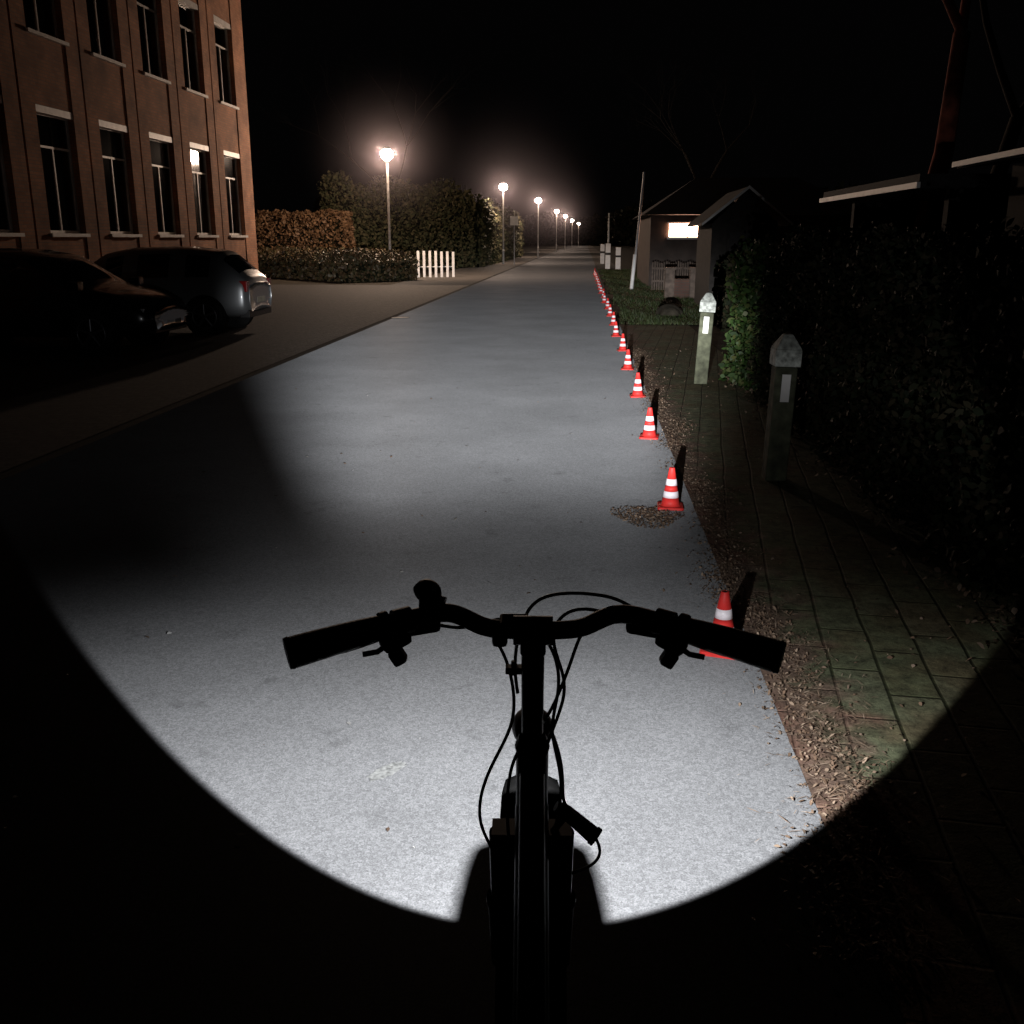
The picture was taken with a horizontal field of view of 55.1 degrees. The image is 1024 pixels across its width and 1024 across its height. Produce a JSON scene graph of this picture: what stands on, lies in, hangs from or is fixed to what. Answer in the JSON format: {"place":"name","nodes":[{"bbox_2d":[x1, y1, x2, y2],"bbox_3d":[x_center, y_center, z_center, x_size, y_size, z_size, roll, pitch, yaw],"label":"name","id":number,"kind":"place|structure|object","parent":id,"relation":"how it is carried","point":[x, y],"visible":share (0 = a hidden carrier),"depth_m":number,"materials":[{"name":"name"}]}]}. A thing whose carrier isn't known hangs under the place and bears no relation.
{"place":"outdoors","nodes":[
{"label":"outdoors","id":0,"kind":"place"},
{"bbox_2d":[0,246,904,1023],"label":"road","id":1,"kind":"structure","parent":0,"point":[144,778],"depth_m":3.52,"materials":[{"name":"grey asphalt"}]},
{"bbox_2d":[0,362,664,831],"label":"scattered leaves","id":2,"kind":"object","parent":1,"relation":"on","point":[362,532],"visible":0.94,"depth_m":5.30,"materials":[{"name":"brown plant"}]},
{"bbox_2d":[366,761,406,780],"bbox_3d":[-0.401,0.832,3.151,0.066,0.001,0.153,13,20,38],"label":"road paint patch","id":3,"kind":"object","parent":1,"relation":"on","point":[382,772],"visible":1,"depth_m":3.15,"materials":[{"name":"white paint"}]},
{"bbox_2d":[13,386,813,872],"bbox_3d":[-0.663,-0.253,7.044,3.699,0.014,8.915,1,16,4],"label":"road debris","id":4,"kind":"object","parent":1,"relation":"on","point":[349,722],"visible":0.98,"depth_m":3.45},
{"bbox_2d":[282,579,786,1023],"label":"bicycle","id":5,"kind":"object","parent":1,"relation":"on","point":[531,898],"visible":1,"depth_m":1.40,"materials":[{"name":"metal"}]},
{"bbox_2d":[555,209,558,251],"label":"street lamp","id":6,"kind":"object","parent":1,"relation":"on","point":[556,211],"visible":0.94,"depth_m":125.68,"materials":[{"name":"grey metal"}]},
{"bbox_2d":[601,293,605,302],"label":"traffic cone","id":7,"kind":"object","parent":1,"relation":"on","point":[604,299],"visible":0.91,"depth_m":26.19,"materials":[{"name":"plastic"}]},
{"bbox_2d":[604,298,608,308],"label":"traffic cone","id":8,"kind":"object","parent":1,"relation":"on","point":[607,305],"visible":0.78,"depth_m":23.92,"materials":[{"name":"plastic"}]},
{"bbox_2d":[606,304,611,315],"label":"traffic cone","id":9,"kind":"object","parent":1,"relation":"on","point":[609,311],"visible":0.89,"depth_m":21.67,"materials":[{"name":"plastic"}]},
{"bbox_2d":[609,312,617,324],"bbox_3d":[2.011,-3.834,19.440,0.164,0.260,0.164,4,16,10],"label":"traffic cone","id":10,"kind":"object","parent":1,"relation":"on","point":[613,319],"visible":0.91,"depth_m":19.41,"materials":[{"name":"red plastic"}]},
{"bbox_2d":[611,321,620,336],"bbox_3d":[1.819,-3.206,17.184,0.164,0.260,0.164,-1,16,-1],"label":"traffic cone","id":11,"kind":"object","parent":1,"relation":"on","point":[615,332],"visible":1,"depth_m":17.15,"materials":[{"name":"plastic"}]},
{"bbox_2d":[617,333,626,350],"bbox_3d":[1.691,-2.591,14.973,0.164,0.260,0.164,-1,15,-5],"label":"traffic cone","id":12,"kind":"object","parent":1,"relation":"on","point":[622,346],"visible":1,"depth_m":14.94,"materials":[{"name":"plastic"}]},
{"bbox_2d":[621,349,633,369],"bbox_3d":[1.517,-1.999,12.847,0.164,0.260,0.164,4,17,11],"label":"traffic cone","id":13,"kind":"object","parent":1,"relation":"on","point":[627,365],"visible":1,"depth_m":12.82,"materials":[{"name":"red plastic"}]},
{"bbox_2d":[629,372,645,397],"bbox_3d":[1.361,-1.379,10.618,0.164,0.260,0.164,0,16,2],"label":"traffic cone","id":14,"kind":"object","parent":1,"relation":"on","point":[637,390],"visible":1,"depth_m":10.59,"materials":[{"name":"plastic"}]},
{"bbox_2d":[610,506,682,528],"bbox_3d":[0.836,0.030,6.015,0.472,0.030,0.490,1,16,4],"label":"leaf pile","id":15,"kind":"object","parent":1,"relation":"on","point":[649,515],"visible":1,"depth_m":6.03,"materials":[{"name":"brown plant"}]},
{"bbox_2d":[639,407,658,439],"bbox_3d":[1.181,-0.767,8.419,0.164,0.260,0.164,3,16,11],"label":"traffic cone","id":16,"kind":"object","parent":1,"relation":"on","point":[649,431],"visible":1,"depth_m":8.39,"materials":[{"name":"red plastic"}]},
{"bbox_2d":[657,467,683,510],"bbox_3d":[1.009,-0.155,6.221,0.164,0.260,0.164,2,15,6],"label":"traffic cone","id":17,"kind":"object","parent":1,"relation":"on","point":[670,500],"visible":1,"depth_m":6.19,"materials":[{"name":"red plastic"}]},
{"bbox_2d":[699,590,733,659],"bbox_3d":[0.871,0.450,4.047,0.164,0.260,0.164,5,16,18],"label":"traffic cone","id":18,"kind":"object","parent":1,"relation":"on","point":[723,615],"visible":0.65,"depth_m":4.01,"materials":[{"name":"plastic"}]},
{"bbox_2d":[392,246,565,284],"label":"side street","id":19,"kind":"structure","parent":0,"point":[466,276],"depth_m":48.62,"materials":[{"name":"grey asphalt"}]},
{"bbox_2d":[417,251,454,276],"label":"white fence","id":20,"kind":"object","parent":19,"relation":"on","point":[441,266],"visible":0.88,"depth_m":43.83,"materials":[{"name":"paint"}]},
{"bbox_2d":[499,182,506,263],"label":"street lamp","id":21,"kind":"object","parent":19,"relation":"on","point":[503,186],"visible":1,"depth_m":66.17,"materials":[{"name":"grey metal"}]},
{"bbox_2d":[510,216,517,264],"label":"traffic sign","id":22,"kind":"object","parent":19,"relation":"on","point":[514,220],"visible":0.89,"depth_m":63.43,"materials":[{"name":"metal"}]},
{"bbox_2d":[536,197,540,256],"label":"street lamp","id":23,"kind":"object","parent":19,"relation":"on","point":[538,200],"visible":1,"depth_m":89.80,"materials":[{"name":"grey metal"}]},
{"bbox_2d":[0,242,1009,590],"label":"ground","id":24,"kind":"structure","parent":0,"point":[628,252],"depth_m":38.90,"materials":[{"name":"soil"}]},
{"bbox_2d":[0,0,258,270],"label":"walls","id":25,"kind":"structure","parent":24,"relation":"on","point":[82,85],"depth_m":25.89,"materials":[{"name":"brick"}]},
{"bbox_2d":[0,0,203,232],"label":"dark interior","id":26,"kind":"object","parent":25,"relation":"in","point":[45,135],"depth_m":27.84,"materials":[{"name":"black"}]},
{"bbox_2d":[31,0,203,232],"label":"curtains","id":27,"kind":"object","parent":25,"relation":"attached to","point":[52,122],"visible":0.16,"depth_m":24.77,"materials":[{"name":"beige fabric"}]},
{"bbox_2d":[0,0,241,234],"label":"window frames","id":28,"kind":"structure","parent":25,"relation":"attached to","point":[62,115],"depth_m":26.38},
{"bbox_2d":[0,27,247,237],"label":"window sills","id":29,"kind":"structure","parent":25,"relation":"attached to","point":[66,44],"depth_m":24.79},
{"bbox_2d":[0,285,467,471],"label":"parking area","id":30,"kind":"object","parent":24,"relation":"on","point":[57,393],"visible":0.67,"depth_m":13.49,"materials":[{"name":"grey asphalt"}]},
{"bbox_2d":[0,248,191,355],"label":"parked car","id":31,"kind":"object","parent":30,"relation":"on","point":[86,307],"visible":0.99,"depth_m":14.31,"materials":[{"name":"black paint"}]},
{"bbox_2d":[93,246,271,334],"bbox_3d":[-6.785,-4.136,18.290,4.255,1.574,2.020,1,16,2],"label":"parked car","id":32,"kind":"object","parent":30,"relation":"on","point":[217,291],"visible":0.46,"depth_m":17.47,"materials":[{"name":"black metal"}]},
{"bbox_2d":[0,247,563,479],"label":"gutter","id":33,"kind":"object","parent":24,"relation":"on","point":[30,464],"visible":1,"depth_m":10.01,"materials":[{"name":"grey concrete"}]},
{"bbox_2d":[255,208,355,250],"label":"beech hedge","id":34,"kind":"object","parent":24,"relation":"on","point":[323,228],"visible":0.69,"depth_m":49.20,"materials":[{"name":"brown plant"}]},
{"bbox_2d":[257,245,419,282],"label":"shrub border","id":35,"kind":"object","parent":24,"relation":"on","point":[347,264],"visible":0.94,"depth_m":40.03,"materials":[{"name":"green plant"}]},
{"bbox_2d":[250,27,479,186],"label":"bare tree","id":36,"kind":"object","parent":24,"relation":"on","point":[369,175],"visible":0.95,"depth_m":59.83,"materials":[{"name":"brown plant"}]},
{"bbox_2d":[381,147,392,249],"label":"street lamp","id":37,"kind":"object","parent":24,"relation":"on","point":[386,153],"visible":0.77,"depth_m":40.73,"materials":[{"name":"grey metal"}]},
{"bbox_2d":[316,170,476,269],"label":"tall hedge","id":38,"kind":"object","parent":24,"relation":"on","point":[434,217],"visible":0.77,"depth_m":54.35,"materials":[{"name":"green plant"}]},
{"bbox_2d":[468,194,523,266],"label":"garden hedge","id":39,"kind":"object","parent":24,"relation":"on","point":[488,226],"visible":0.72,"depth_m":66.21,"materials":[{"name":"green plant"}]},
{"bbox_2d":[312,180,856,246],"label":"distant trees","id":40,"kind":"object","parent":24,"relation":"on","point":[623,227],"visible":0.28,"depth_m":252.32,"materials":[{"name":"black plant"}]},
{"bbox_2d":[597,268,719,324],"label":"verge","id":41,"kind":"structure","parent":24,"relation":"on","point":[616,307],"depth_m":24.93,"materials":[{"name":"plant"}]},
{"bbox_2d":[605,243,610,268],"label":"marker post","id":42,"kind":"object","parent":41,"relation":"on","point":[607,256],"visible":1,"depth_m":55.85,"materials":[{"name":"white paint"}]},
{"bbox_2d":[615,247,620,268],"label":"marker post","id":43,"kind":"object","parent":41,"relation":"on","point":[618,258],"visible":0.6,"depth_m":54.88,"materials":[{"name":"white paint"}]},
{"bbox_2d":[630,172,644,289],"bbox_3d":[4.139,-9.248,32.398,0.394,3.756,0.120,1,16,4],"label":"sign pole","id":44,"kind":"object","parent":41,"relation":"on","point":[635,256],"visible":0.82,"depth_m":32.45,"materials":[{"name":"metal"}]},
{"bbox_2d":[655,304,682,315],"bbox_3d":[3.506,-4.529,21.982,0.593,0.240,0.587,12,19,36],"label":"boulder","id":45,"kind":"object","parent":41,"relation":"on","point":[668,310],"visible":0.91,"depth_m":21.83,"materials":[{"name":"stone"}]},
{"bbox_2d":[651,261,695,289],"bbox_3d":[5.511,-7.663,31.827,1.950,0.900,0.050,1,16,4],"label":"picket fence","id":46,"kind":"object","parent":24,"relation":"on","point":[663,271],"visible":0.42,"depth_m":31.80,"materials":[{"name":"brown wood"}]},
{"bbox_2d":[664,267,695,298],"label":"wall and piers","id":47,"kind":"structure","parent":24,"relation":"on","point":[681,288],"depth_m":27.99,"materials":[{"name":"brick"}]},
{"bbox_2d":[607,51,772,178],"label":"bare tree","id":48,"kind":"object","parent":24,"relation":"on","point":[688,161],"visible":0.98,"depth_m":57.80,"materials":[{"name":"brown plant"}]},
{"bbox_2d":[711,247,749,338],"bbox_3d":[4.295,-3.475,15.687,1.480,1.701,7.915,1,16,4],"label":"front garden hedge","id":49,"kind":"object","parent":24,"relation":"on","point":[725,306],"visible":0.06,"depth_m":18.15,"materials":[{"name":"green plant"}]},
{"bbox_2d":[687,185,792,310],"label":"garden shed","id":50,"kind":"structure","parent":24,"relation":"on","point":[724,223],"depth_m":22.81,"materials":[{"name":"wood"}]},
{"bbox_2d":[724,230,753,291],"bbox_3d":[5.292,-5.666,22.973,0.600,1.800,0.055,1,16,4],"label":"door","id":51,"kind":"structure","parent":50,"relation":"in","point":[733,236],"depth_m":22.77,"materials":[{"name":"wood"}]},
{"bbox_2d":[632,177,851,286],"bbox_3d":[8.763,-10.832,37.807,7.900,3.900,9.300,1,16,4],"label":"bungalow","id":52,"kind":"object","parent":24,"relation":"on","point":[666,233],"visible":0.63,"depth_m":34.52,"materials":[{"name":"tile"}]},
{"bbox_2d":[667,222,696,238],"bbox_3d":[6.117,-9.814,34.225,1.390,0.580,0.095,1,16,4],"label":"window frame","id":53,"kind":"structure","parent":52,"relation":"in","point":[687,237],"depth_m":34.24,"materials":[{"name":"white paint"}]},
{"bbox_2d":[669,224,697,236],"bbox_3d":[6.118,-9.826,34.229,1.250,0.440,0.030,1,16,4],"label":"lit window","id":54,"kind":"structure","parent":52,"relation":"in","point":[675,230],"depth_m":34.23,"materials":[{"name":"white glass"}]},
{"bbox_2d":[718,235,847,391],"bbox_3d":[3.189,-2.289,11.254,1.511,1.730,1.539,1,16,4],"label":"ivy hedge","id":55,"kind":"object","parent":24,"relation":"on","point":[742,309],"visible":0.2,"depth_m":10.97,"materials":[{"name":"green plant"}]},
{"bbox_2d":[741,216,1023,642],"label":"clipped hedge","id":56,"kind":"object","parent":24,"relation":"on","point":[909,392],"visible":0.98,"depth_m":5.86,"materials":[{"name":"green plant"}]},
{"bbox_2d":[819,173,1011,246],"bbox_3d":[5.468,-2.349,10.493,3.615,2.200,3.700,1,16,4],"label":"carport","id":57,"kind":"object","parent":24,"relation":"on","point":[973,197],"visible":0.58,"depth_m":10.57,"materials":[{"name":"wood"}]},
{"bbox_2d":[911,0,970,238],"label":"leaning tree","id":58,"kind":"object","parent":24,"relation":"on","point":[941,161],"visible":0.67,"depth_m":11.43,"materials":[{"name":"red plant"}]},
{"bbox_2d":[980,0,1023,172],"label":"bare tree","id":59,"kind":"object","parent":24,"relation":"on","point":[1012,131],"visible":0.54,"depth_m":17.70,"materials":[{"name":"brown plant"}]},
{"bbox_2d":[588,246,614,267],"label":"driveway","id":60,"kind":"structure","parent":0,"point":[595,253],"depth_m":86.04,"materials":[{"name":"concrete"}]},
{"bbox_2d":[600,244,604,263],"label":"marker post","id":61,"kind":"object","parent":60,"relation":"on","point":[602,250],"visible":1,"depth_m":67.39,"materials":[{"name":"white paint"}]},
{"bbox_2d":[605,213,612,242],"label":"utility pole","id":62,"kind":"object","parent":60,"relation":"on","point":[608,216],"visible":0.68,"depth_m":61.10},
{"bbox_2d":[240,0,1023,241],"label":"sky","id":63,"kind":"structure","parent":0,"point":[856,94],"materials":[{"name":"black"}]},
{"bbox_2d":[620,325,1023,1023],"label":"pavement","id":64,"kind":"structure","parent":0,"point":[808,533],"depth_m":3.80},
{"bbox_2d":[694,292,715,383],"bbox_3d":[2.266,-2.033,11.543,0.183,1.070,0.183,5,16,10],"label":"wooden bollard","id":65,"kind":"object","parent":64,"relation":"on","point":[707,309],"visible":0.98,"depth_m":11.46,"materials":[{"name":"white paint"}]},
{"bbox_2d":[761,333,802,480],"bbox_3d":[1.889,-0.727,6.902,0.178,1.040,0.178,2,16,1],"label":"wooden bollard","id":66,"kind":"object","parent":64,"relation":"on","point":[786,351],"visible":0.99,"depth_m":6.84,"materials":[{"name":"white paint"}]},
{"bbox_2d":[618,345,954,965],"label":"leaf litter","id":67,"kind":"object","parent":64,"relation":"on","point":[854,913],"visible":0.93,"depth_m":3.10,"materials":[{"name":"brown plant"}]},
{"bbox_2d":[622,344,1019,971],"bbox_3d":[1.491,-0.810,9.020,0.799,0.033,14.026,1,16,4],"label":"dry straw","id":68,"kind":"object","parent":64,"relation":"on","point":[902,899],"visible":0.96,"depth_m":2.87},
{"bbox_2d":[640,346,1023,920],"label":"fallen leaves","id":69,"kind":"object","parent":64,"relation":"on","point":[955,871],"visible":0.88,"depth_m":4.48,"materials":[{"name":"brown plant"}]},
{"bbox_2d":[716,369,1023,709],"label":"leaf drift","id":70,"kind":"object","parent":64,"relation":"on","point":[1014,610],"visible":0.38,"depth_m":5.32,"materials":[{"name":"brown plant"}]},
{"bbox_2d":[952,147,1023,240],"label":"timber shed","id":71,"kind":"structure","parent":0,"point":[1015,209],"depth_m":7.48,"materials":[{"name":"wood"}]}
]}

